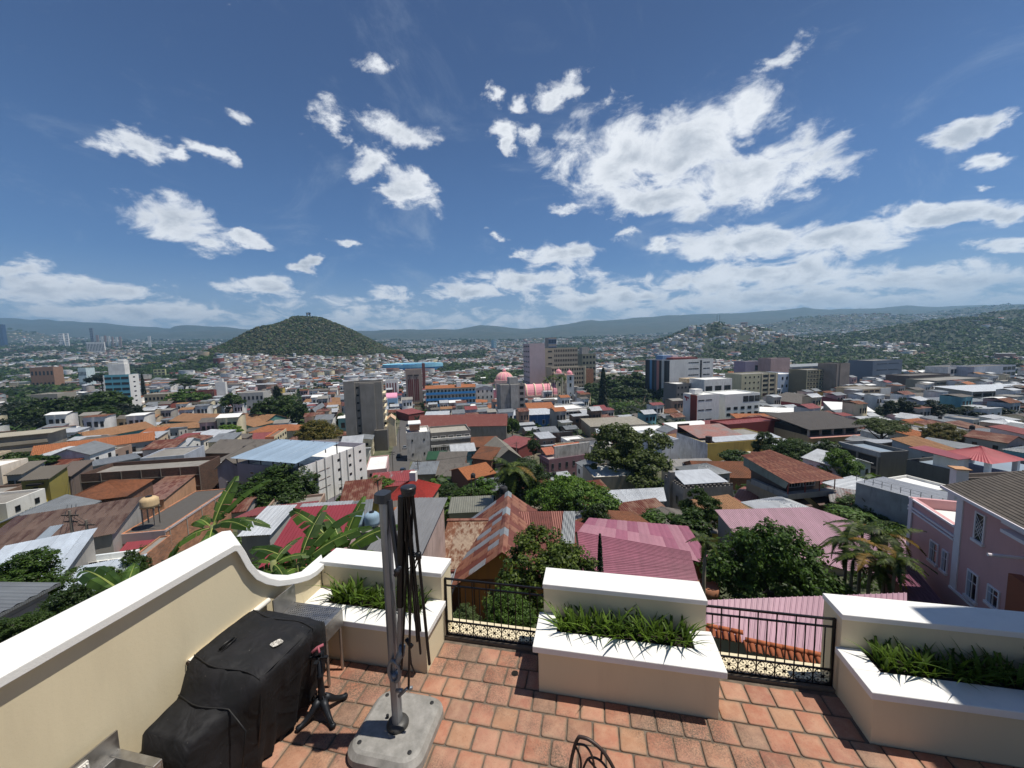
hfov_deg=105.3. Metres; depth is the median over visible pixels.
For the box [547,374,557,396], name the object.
palm tree
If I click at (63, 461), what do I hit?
house
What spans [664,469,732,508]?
house
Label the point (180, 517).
house
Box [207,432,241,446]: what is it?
house
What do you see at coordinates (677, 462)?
warehouse
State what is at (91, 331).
office tower
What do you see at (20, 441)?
school building
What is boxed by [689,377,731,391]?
building
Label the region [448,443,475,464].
house
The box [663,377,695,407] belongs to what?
office building
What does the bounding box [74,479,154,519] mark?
tiled house
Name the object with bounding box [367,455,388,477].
house
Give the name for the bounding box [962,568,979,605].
window
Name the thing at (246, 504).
house
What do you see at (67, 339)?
apartment tower
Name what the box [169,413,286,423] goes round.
tiled house
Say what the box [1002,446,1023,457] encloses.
house
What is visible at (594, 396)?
tree
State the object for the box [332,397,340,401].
tiled house
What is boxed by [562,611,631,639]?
strap leaf plant
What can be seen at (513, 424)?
tree
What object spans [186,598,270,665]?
pipe
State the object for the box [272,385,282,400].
tree
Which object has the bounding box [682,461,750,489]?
tiled house
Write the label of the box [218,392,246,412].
tree
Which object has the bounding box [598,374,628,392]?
tree
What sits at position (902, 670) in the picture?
strap leaf plant
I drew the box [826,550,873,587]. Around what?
palm tree
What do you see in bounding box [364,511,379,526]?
water tank
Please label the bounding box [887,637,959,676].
strap leaf plant
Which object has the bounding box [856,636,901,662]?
strap leaf plant
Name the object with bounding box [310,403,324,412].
shed
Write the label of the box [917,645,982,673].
strap leaf plant
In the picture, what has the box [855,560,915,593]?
palm tree
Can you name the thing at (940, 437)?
house
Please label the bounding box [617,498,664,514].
house
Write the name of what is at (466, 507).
shed
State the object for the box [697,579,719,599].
courtyard pot
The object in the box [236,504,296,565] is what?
house
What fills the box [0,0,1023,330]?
sky
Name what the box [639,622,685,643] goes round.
strap leaf plant
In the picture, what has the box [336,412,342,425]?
tree
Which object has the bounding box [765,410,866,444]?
hall
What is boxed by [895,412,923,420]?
house
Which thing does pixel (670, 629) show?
strap leaf plant
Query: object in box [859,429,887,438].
house
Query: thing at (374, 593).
strap leaf plant
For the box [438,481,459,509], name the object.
tree
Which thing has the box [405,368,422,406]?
hotel tower
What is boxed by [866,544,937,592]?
palm tree
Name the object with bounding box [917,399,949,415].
tree
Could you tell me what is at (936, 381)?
building
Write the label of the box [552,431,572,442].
house
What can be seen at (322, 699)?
iron pedestal
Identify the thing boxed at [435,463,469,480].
house
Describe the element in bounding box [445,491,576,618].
rusty roofed house
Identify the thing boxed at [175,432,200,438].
house
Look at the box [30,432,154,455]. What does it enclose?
tiled house
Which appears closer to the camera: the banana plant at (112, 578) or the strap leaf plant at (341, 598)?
the strap leaf plant at (341, 598)
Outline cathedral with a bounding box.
[493,367,574,398]
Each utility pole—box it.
[61,510,78,532]
[78,520,94,529]
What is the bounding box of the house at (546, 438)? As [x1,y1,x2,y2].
[534,431,555,452]
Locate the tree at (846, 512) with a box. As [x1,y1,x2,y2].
[823,504,885,526]
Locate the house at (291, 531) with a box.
[259,504,356,572]
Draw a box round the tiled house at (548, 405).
[525,402,553,408]
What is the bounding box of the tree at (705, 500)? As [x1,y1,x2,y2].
[678,485,721,545]
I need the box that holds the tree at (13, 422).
[0,418,30,428]
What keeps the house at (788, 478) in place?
on the ground
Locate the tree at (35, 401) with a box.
[24,397,53,408]
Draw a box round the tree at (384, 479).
[370,475,393,487]
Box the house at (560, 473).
[550,471,570,495]
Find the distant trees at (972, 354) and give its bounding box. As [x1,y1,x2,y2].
[0,303,1023,397]
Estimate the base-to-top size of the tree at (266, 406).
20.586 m
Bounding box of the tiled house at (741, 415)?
[730,413,768,418]
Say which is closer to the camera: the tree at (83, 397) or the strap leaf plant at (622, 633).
the strap leaf plant at (622, 633)
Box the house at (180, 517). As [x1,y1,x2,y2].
[119,489,232,551]
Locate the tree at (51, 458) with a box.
[9,453,60,463]
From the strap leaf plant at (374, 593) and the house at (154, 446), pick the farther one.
the house at (154, 446)
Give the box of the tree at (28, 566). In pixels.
[0,545,82,595]
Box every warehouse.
[200,429,235,436]
[367,497,446,557]
[580,416,647,437]
[631,424,660,429]
[661,458,711,479]
[664,420,704,428]
[759,407,793,412]
[823,401,874,412]
[881,397,982,404]
[885,393,922,398]
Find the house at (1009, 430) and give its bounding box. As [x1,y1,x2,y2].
[988,424,1023,438]
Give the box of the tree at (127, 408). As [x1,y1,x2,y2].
[112,403,144,416]
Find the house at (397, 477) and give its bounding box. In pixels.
[371,470,414,493]
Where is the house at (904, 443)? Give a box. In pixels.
[890,435,955,458]
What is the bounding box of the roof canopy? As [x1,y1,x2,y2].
[231,439,337,467]
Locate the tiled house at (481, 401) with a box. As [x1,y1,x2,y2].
[476,399,487,404]
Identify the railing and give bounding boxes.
[444,577,543,645]
[706,605,835,686]
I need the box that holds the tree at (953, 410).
[937,404,962,414]
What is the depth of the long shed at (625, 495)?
73.94 m
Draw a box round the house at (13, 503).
[0,488,46,519]
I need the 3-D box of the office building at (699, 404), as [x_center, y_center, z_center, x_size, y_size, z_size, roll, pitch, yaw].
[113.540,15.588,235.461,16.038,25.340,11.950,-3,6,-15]
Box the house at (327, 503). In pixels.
[300,500,353,506]
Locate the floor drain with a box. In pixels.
[511,670,517,675]
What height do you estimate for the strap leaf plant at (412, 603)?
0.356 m
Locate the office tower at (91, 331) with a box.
[89,328,94,341]
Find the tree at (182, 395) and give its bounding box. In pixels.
[158,388,211,402]
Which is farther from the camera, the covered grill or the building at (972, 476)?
the building at (972, 476)
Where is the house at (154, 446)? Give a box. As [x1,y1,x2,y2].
[140,438,186,456]
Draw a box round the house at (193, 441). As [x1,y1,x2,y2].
[186,437,200,445]
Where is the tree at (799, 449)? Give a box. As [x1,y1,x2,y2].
[773,437,813,463]
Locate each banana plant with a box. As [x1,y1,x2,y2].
[76,562,139,591]
[168,476,270,557]
[249,505,372,574]
[252,537,313,574]
[289,496,397,570]
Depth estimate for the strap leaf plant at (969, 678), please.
4.05 m
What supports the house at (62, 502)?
on the ground
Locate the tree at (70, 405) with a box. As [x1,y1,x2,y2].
[44,396,90,413]
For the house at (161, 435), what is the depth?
151.59 m
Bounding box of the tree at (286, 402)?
[273,394,294,417]
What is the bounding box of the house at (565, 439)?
[561,435,582,442]
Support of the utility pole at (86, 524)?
on the ground
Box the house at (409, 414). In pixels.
[396,408,424,420]
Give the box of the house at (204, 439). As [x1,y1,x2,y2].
[186,434,213,449]
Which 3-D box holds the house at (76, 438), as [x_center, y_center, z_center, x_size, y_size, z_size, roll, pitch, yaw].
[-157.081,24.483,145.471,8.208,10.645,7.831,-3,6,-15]
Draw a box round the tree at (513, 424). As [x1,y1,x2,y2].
[507,417,520,435]
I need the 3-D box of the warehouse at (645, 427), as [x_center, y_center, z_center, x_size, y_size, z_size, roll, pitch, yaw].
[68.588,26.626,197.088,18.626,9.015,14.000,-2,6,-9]
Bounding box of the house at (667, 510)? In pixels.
[641,506,717,549]
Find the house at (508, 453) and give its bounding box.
[484,436,521,470]
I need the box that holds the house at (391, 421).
[387,413,396,446]
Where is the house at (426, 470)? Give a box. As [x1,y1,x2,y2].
[409,461,438,480]
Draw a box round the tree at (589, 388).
[583,383,599,394]
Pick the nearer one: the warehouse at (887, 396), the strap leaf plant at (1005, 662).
the strap leaf plant at (1005, 662)
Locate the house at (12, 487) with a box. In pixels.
[0,484,21,491]
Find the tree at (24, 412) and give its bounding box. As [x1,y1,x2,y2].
[7,404,50,420]
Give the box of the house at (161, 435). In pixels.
[143,431,167,439]
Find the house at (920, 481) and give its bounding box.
[888,475,946,491]
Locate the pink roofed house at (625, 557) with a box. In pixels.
[577,531,697,580]
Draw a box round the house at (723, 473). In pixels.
[674,463,731,482]
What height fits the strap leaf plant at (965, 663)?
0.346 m
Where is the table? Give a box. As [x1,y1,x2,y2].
[272,584,343,687]
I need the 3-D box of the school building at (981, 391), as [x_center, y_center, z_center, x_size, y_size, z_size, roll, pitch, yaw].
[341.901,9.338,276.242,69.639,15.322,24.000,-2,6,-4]
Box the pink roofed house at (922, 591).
[885,563,943,603]
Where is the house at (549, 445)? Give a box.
[541,444,553,453]
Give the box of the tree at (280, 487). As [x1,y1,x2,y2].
[232,462,320,508]
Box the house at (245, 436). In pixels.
[241,433,252,438]
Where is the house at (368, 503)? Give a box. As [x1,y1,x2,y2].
[352,499,373,514]
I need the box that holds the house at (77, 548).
[0,528,96,576]
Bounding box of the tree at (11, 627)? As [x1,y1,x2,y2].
[0,609,55,642]
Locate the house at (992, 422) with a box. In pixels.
[980,418,1023,427]
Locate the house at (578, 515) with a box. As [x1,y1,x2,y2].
[575,510,583,519]
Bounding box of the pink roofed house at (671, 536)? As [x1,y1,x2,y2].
[579,518,706,579]
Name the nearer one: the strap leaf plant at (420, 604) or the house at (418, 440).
the strap leaf plant at (420, 604)
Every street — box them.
[388,420,409,471]
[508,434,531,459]
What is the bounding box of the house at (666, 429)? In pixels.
[655,425,677,433]
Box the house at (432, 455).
[426,451,447,461]
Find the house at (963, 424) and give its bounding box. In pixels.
[944,420,989,428]
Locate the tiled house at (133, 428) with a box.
[68,421,155,438]
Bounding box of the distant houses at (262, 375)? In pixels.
[0,304,1023,394]
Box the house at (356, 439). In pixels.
[341,435,363,442]
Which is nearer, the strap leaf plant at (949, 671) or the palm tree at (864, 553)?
the strap leaf plant at (949, 671)
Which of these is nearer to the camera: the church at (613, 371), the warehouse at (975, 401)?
the warehouse at (975, 401)
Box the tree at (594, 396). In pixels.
[590,392,598,400]
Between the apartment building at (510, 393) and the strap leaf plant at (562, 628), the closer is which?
the strap leaf plant at (562, 628)
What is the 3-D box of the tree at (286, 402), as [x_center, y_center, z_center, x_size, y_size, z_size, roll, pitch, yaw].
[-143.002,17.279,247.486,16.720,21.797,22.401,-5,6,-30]
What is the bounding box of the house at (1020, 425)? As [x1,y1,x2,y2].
[1005,422,1023,427]
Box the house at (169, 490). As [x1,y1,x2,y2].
[153,475,195,513]
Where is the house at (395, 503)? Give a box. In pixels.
[393,497,421,506]
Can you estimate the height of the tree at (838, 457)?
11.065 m
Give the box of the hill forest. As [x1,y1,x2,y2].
[196,315,397,355]
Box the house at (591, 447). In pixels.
[590,443,612,462]
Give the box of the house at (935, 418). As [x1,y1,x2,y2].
[920,415,956,422]
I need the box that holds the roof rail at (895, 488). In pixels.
[856,475,944,499]
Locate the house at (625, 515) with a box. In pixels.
[575,510,649,522]
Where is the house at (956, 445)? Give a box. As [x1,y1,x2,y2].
[925,437,978,448]
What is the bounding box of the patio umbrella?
[347,484,443,767]
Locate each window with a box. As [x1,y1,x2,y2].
[15,505,20,511]
[34,497,39,503]
[706,386,711,390]
[715,385,721,390]
[724,385,730,389]
[743,396,748,401]
[755,395,759,400]
[789,482,800,487]
[803,481,814,486]
[926,539,938,567]
[938,548,948,575]
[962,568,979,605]
[970,511,986,546]
[983,583,1000,608]
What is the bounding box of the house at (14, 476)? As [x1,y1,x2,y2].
[3,460,46,484]
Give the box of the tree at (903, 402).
[891,397,913,412]
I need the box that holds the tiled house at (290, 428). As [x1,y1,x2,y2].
[249,424,301,438]
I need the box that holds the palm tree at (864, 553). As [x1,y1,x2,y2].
[836,539,907,593]
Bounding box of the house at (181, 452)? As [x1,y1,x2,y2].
[140,445,204,460]
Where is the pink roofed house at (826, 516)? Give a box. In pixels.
[812,507,906,572]
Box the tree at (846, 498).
[830,493,904,527]
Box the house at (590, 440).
[569,438,596,444]
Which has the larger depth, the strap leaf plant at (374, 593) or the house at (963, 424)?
the house at (963, 424)
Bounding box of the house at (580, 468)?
[575,459,604,478]
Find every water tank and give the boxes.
[139,495,160,525]
[358,512,364,526]
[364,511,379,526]
[471,473,475,487]
[499,485,506,509]
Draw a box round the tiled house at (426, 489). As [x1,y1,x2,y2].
[391,471,440,500]
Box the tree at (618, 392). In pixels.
[607,385,641,400]
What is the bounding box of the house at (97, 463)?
[92,453,141,468]
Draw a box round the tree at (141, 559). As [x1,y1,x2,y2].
[118,549,153,572]
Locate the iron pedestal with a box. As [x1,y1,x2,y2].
[295,644,347,731]
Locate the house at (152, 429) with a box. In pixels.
[140,426,170,438]
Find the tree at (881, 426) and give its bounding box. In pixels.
[852,417,913,438]
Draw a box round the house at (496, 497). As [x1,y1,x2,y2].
[476,477,510,504]
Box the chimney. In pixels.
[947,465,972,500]
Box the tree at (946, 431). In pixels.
[918,422,966,441]
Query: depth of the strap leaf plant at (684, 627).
4.81 m
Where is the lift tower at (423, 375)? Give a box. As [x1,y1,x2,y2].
[422,363,425,388]
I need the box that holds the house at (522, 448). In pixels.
[502,435,536,456]
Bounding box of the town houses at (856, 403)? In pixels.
[0,366,1023,438]
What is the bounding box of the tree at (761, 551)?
[695,516,857,599]
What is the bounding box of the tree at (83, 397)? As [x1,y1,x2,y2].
[58,393,98,408]
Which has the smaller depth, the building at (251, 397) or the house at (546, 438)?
the house at (546, 438)
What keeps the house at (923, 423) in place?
on the ground
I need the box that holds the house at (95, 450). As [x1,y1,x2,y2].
[50,441,116,459]
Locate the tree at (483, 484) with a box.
[469,476,498,495]
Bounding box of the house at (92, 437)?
[78,435,117,440]
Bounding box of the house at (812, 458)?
[800,449,872,476]
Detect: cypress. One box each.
[140,373,146,396]
[597,367,608,406]
[597,533,603,572]
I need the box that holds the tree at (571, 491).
[524,472,622,514]
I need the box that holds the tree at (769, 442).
[750,431,785,454]
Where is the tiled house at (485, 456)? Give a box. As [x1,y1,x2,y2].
[471,446,499,468]
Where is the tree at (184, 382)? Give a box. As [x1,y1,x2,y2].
[165,378,200,388]
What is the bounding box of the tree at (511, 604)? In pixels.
[483,586,536,627]
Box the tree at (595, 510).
[581,502,610,522]
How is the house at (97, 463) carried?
on the ground
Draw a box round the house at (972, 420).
[944,415,979,424]
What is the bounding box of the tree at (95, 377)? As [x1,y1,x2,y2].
[83,373,104,391]
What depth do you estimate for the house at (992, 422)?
136.35 m
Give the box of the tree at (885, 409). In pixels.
[875,400,903,415]
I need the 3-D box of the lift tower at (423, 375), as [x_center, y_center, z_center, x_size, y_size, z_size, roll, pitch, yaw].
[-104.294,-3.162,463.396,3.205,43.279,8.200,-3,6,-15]
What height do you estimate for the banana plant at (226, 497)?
8.028 m
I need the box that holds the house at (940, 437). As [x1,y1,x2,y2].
[921,426,964,442]
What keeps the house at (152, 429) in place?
on the ground
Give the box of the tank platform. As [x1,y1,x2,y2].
[355,525,379,549]
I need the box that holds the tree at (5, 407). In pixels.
[0,401,34,415]
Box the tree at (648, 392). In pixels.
[632,388,659,401]
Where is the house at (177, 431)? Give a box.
[170,426,188,435]
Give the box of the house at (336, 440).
[318,438,339,441]
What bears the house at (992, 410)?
on the ground
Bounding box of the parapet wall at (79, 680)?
[0,531,323,767]
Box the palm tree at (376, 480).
[373,478,382,490]
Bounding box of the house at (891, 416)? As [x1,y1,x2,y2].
[884,413,898,419]
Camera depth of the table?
5.04 m
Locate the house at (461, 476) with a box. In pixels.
[449,462,495,496]
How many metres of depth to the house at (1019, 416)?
151.51 m
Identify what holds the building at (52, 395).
on the ground
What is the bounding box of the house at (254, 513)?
[234,500,318,541]
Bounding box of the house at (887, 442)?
[856,439,891,446]
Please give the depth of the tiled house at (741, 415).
229.16 m
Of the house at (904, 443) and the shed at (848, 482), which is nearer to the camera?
the shed at (848, 482)
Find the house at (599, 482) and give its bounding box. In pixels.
[580,479,609,509]
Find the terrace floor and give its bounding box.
[262,640,1018,767]
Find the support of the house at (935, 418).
on the ground
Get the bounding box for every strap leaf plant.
[306,573,367,604]
[307,581,347,601]
[322,584,375,605]
[324,580,349,602]
[328,577,361,603]
[332,571,372,599]
[345,586,383,606]
[349,586,383,601]
[354,588,379,602]
[355,582,396,609]
[365,584,396,613]
[406,586,426,614]
[419,589,434,607]
[535,593,576,632]
[549,607,585,630]
[550,603,582,631]
[557,602,601,634]
[559,601,588,628]
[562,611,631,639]
[571,605,603,631]
[586,605,628,630]
[588,605,635,638]
[592,609,633,627]
[601,618,639,647]
[607,607,638,644]
[613,609,651,645]
[618,608,656,641]
[625,604,669,635]
[626,612,653,642]
[633,608,668,637]
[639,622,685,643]
[651,617,702,649]
[664,614,689,638]
[668,615,722,640]
[674,623,713,648]
[849,637,903,671]
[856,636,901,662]
[865,637,953,672]
[875,639,933,673]
[876,636,951,669]
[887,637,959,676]
[901,643,985,687]
[908,643,968,668]
[916,642,981,692]
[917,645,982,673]
[930,650,995,673]
[938,635,1017,675]
[942,644,1010,684]
[949,645,1021,686]
[954,649,1017,675]
[955,647,1023,686]
[978,646,1020,684]
[982,651,1016,676]
[986,655,1023,689]
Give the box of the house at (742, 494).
[733,487,758,503]
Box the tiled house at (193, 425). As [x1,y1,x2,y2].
[162,422,199,430]
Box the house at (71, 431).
[66,427,88,439]
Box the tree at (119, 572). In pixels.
[82,566,133,596]
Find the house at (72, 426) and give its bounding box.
[42,425,75,428]
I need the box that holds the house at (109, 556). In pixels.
[88,549,139,563]
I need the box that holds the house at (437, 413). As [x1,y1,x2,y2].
[425,411,449,414]
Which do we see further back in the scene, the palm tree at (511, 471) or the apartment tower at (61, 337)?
the apartment tower at (61, 337)
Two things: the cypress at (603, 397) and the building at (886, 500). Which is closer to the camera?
the building at (886, 500)
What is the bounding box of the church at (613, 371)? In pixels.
[600,369,617,376]
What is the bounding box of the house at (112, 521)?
[0,496,142,554]
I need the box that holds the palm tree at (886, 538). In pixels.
[843,525,926,593]
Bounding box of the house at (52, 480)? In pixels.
[17,464,70,501]
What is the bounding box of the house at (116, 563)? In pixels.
[49,553,146,602]
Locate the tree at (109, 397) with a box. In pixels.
[81,390,133,408]
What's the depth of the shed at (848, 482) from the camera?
76.14 m
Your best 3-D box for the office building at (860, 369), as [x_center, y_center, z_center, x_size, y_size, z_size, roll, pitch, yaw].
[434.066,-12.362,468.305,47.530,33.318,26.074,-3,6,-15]
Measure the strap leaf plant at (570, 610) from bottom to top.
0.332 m
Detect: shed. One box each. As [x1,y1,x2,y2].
[0,582,60,622]
[138,535,171,566]
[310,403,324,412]
[448,495,493,517]
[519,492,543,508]
[608,487,666,509]
[821,476,863,489]
[827,486,855,507]
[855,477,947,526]
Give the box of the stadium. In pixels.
[382,362,442,369]
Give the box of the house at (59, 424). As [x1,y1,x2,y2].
[36,423,68,429]
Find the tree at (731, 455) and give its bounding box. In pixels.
[717,449,750,469]
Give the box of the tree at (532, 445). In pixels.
[527,437,540,457]
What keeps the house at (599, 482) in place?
on the ground
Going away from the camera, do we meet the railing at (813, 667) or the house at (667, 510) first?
the railing at (813, 667)
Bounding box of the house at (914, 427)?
[903,424,919,430]
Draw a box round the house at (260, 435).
[252,432,271,438]
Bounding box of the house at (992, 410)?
[966,407,1003,416]
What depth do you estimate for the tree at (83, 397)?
258.17 m
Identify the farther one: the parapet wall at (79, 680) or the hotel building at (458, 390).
the hotel building at (458, 390)
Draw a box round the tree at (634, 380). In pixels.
[617,372,644,389]
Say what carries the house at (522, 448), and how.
on the ground
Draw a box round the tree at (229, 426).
[218,424,243,431]
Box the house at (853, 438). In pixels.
[844,435,871,440]
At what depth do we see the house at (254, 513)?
58.43 m
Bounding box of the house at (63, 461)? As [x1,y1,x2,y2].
[44,458,83,465]
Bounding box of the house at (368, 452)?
[366,447,371,459]
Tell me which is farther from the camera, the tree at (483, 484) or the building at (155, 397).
the building at (155, 397)
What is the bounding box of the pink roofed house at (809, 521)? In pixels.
[715,507,863,575]
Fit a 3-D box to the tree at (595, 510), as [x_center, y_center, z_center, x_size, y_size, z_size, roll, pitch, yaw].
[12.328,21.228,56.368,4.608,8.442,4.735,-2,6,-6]
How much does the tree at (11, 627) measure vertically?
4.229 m
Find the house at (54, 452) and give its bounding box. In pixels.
[43,446,74,455]
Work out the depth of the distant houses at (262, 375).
1090.17 m
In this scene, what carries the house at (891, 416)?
on the ground
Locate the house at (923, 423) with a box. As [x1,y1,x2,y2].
[913,420,940,426]
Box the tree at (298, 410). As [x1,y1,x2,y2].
[289,401,309,420]
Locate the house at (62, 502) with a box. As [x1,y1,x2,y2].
[0,494,101,527]
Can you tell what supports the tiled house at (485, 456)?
on the ground
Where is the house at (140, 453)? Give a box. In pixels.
[133,451,142,456]
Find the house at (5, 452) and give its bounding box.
[0,450,10,458]
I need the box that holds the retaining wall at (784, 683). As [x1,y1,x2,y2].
[445,618,834,693]
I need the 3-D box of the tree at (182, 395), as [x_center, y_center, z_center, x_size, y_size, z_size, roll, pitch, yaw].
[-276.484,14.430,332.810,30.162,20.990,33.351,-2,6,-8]
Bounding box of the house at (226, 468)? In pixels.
[214,439,263,497]
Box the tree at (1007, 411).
[991,406,1017,414]
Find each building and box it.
[0,427,69,454]
[0,458,27,484]
[29,366,64,385]
[31,391,76,407]
[77,368,95,385]
[79,456,220,491]
[103,360,141,405]
[144,392,174,403]
[153,369,166,375]
[195,389,216,398]
[215,379,227,395]
[237,440,366,501]
[238,390,270,408]
[265,428,286,438]
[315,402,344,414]
[374,426,388,450]
[385,379,398,392]
[425,381,475,406]
[429,424,470,450]
[475,384,493,401]
[496,376,524,410]
[535,397,556,402]
[539,442,589,475]
[545,347,577,383]
[546,365,585,393]
[554,404,586,418]
[583,463,642,489]
[586,368,593,386]
[636,430,678,458]
[645,355,712,397]
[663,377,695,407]
[676,423,779,460]
[683,388,718,420]
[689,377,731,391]
[704,390,759,418]
[725,371,777,399]
[734,360,757,372]
[758,357,789,372]
[777,372,788,393]
[788,368,823,392]
[836,385,890,394]
[838,440,908,477]
[848,359,902,381]
[885,372,949,384]
[905,376,987,387]
[906,446,1023,484]
[925,365,970,375]
[933,383,1023,398]
[947,471,1016,498]
[950,364,1015,377]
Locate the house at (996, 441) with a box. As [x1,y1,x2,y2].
[963,430,1023,451]
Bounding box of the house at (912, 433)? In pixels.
[888,429,920,438]
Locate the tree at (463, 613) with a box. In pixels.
[453,602,481,620]
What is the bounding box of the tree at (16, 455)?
[0,451,29,459]
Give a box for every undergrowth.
[10,388,880,520]
[25,506,906,619]
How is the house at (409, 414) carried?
on the ground
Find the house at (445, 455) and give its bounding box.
[436,451,467,465]
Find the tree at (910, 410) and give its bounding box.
[906,401,920,414]
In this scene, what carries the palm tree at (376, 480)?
on the ground
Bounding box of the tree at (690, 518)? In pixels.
[666,507,713,540]
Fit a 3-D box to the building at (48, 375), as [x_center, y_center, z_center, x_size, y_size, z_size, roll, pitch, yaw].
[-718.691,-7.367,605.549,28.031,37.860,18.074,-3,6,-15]
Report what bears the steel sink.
on the terrace floor
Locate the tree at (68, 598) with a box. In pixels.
[24,582,96,621]
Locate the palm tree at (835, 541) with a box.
[819,521,885,583]
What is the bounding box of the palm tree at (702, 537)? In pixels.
[686,529,719,595]
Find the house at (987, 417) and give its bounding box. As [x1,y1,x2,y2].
[979,414,1021,425]
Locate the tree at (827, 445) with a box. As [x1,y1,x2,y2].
[813,438,841,451]
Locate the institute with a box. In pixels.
[86,342,105,352]
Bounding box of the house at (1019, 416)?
[999,413,1023,422]
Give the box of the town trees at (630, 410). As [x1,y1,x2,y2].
[2,312,1023,436]
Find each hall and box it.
[205,439,287,457]
[386,393,397,408]
[419,414,507,439]
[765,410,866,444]
[779,392,841,405]
[790,363,817,368]
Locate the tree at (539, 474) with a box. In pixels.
[494,456,552,502]
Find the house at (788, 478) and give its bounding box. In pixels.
[742,450,842,510]
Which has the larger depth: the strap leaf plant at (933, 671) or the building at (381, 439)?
the building at (381, 439)
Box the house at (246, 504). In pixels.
[230,495,258,517]
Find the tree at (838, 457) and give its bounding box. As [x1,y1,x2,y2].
[817,448,865,477]
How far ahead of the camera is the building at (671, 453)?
129.09 m
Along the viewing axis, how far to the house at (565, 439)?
165.70 m
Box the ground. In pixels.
[0,304,1023,626]
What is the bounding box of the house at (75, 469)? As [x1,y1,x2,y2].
[67,459,94,494]
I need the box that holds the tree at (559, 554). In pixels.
[482,522,599,627]
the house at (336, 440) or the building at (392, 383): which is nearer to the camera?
the house at (336, 440)
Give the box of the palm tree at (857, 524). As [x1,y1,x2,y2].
[823,519,896,593]
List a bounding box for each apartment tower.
[58,333,65,345]
[65,333,69,345]
[147,336,151,346]
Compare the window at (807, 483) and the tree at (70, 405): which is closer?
the window at (807, 483)
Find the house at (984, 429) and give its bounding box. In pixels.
[967,428,989,431]
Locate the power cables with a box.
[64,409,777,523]
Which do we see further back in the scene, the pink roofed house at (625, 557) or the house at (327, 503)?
the house at (327, 503)
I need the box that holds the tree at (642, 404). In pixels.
[633,398,650,407]
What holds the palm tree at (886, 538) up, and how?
on the ground
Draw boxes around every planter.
[305,548,452,673]
[533,567,727,719]
[820,593,1023,767]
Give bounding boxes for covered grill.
[141,609,325,767]
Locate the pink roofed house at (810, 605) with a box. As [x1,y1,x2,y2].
[706,592,906,663]
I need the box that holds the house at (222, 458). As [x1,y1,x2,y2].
[220,451,235,461]
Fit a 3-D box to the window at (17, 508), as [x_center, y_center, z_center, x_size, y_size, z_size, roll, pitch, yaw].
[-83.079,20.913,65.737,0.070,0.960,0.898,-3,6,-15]
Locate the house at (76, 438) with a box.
[67,435,106,441]
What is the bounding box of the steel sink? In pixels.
[69,730,162,767]
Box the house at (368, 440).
[360,434,374,454]
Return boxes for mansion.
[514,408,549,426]
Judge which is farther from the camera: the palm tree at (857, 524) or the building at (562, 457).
the building at (562, 457)
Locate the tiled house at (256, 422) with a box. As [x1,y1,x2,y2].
[246,418,273,428]
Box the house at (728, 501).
[691,494,749,529]
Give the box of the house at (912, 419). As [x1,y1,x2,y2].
[902,418,923,421]
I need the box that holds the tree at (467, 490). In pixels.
[451,484,485,495]
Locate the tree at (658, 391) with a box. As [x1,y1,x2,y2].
[656,388,662,396]
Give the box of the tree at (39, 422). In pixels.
[29,414,79,426]
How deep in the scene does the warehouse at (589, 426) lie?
214.53 m
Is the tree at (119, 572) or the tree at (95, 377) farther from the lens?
the tree at (95, 377)
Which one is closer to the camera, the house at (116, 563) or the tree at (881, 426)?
the house at (116, 563)
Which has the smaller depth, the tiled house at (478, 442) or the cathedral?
the tiled house at (478, 442)
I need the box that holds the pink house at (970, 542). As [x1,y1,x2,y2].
[906,470,1023,611]
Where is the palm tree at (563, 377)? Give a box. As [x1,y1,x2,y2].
[555,375,568,394]
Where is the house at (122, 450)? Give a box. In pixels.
[115,444,132,455]
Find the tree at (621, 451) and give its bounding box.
[584,422,674,488]
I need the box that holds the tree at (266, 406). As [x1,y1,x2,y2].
[249,397,279,414]
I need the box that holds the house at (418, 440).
[406,420,429,461]
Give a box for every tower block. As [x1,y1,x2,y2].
[343,380,387,448]
[491,340,496,347]
[523,343,544,383]
[545,337,556,347]
[578,347,595,382]
[818,362,849,390]
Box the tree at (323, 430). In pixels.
[292,419,343,440]
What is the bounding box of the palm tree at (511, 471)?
[490,457,538,494]
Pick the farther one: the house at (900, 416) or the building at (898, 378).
the building at (898, 378)
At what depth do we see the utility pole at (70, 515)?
41.94 m
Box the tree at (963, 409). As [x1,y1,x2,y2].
[957,406,987,416]
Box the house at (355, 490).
[340,477,382,512]
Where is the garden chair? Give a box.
[568,734,614,767]
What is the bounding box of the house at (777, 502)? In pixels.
[741,496,807,508]
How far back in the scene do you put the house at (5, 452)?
104.10 m
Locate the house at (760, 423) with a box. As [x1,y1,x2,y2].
[710,416,779,433]
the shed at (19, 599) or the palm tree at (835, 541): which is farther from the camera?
the palm tree at (835, 541)
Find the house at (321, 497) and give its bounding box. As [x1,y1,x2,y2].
[268,493,325,505]
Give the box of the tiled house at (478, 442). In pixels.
[471,436,496,452]
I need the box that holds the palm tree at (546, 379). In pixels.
[543,377,553,384]
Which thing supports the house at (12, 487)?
on the ground
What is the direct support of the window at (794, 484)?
in the house at (788, 478)
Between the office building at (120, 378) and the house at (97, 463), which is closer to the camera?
the house at (97, 463)
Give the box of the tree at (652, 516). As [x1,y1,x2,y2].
[640,508,666,523]
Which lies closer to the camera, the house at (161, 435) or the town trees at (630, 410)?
the house at (161, 435)
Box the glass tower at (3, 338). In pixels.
[0,324,7,345]
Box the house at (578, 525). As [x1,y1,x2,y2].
[571,521,583,553]
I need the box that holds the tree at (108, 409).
[73,405,127,417]

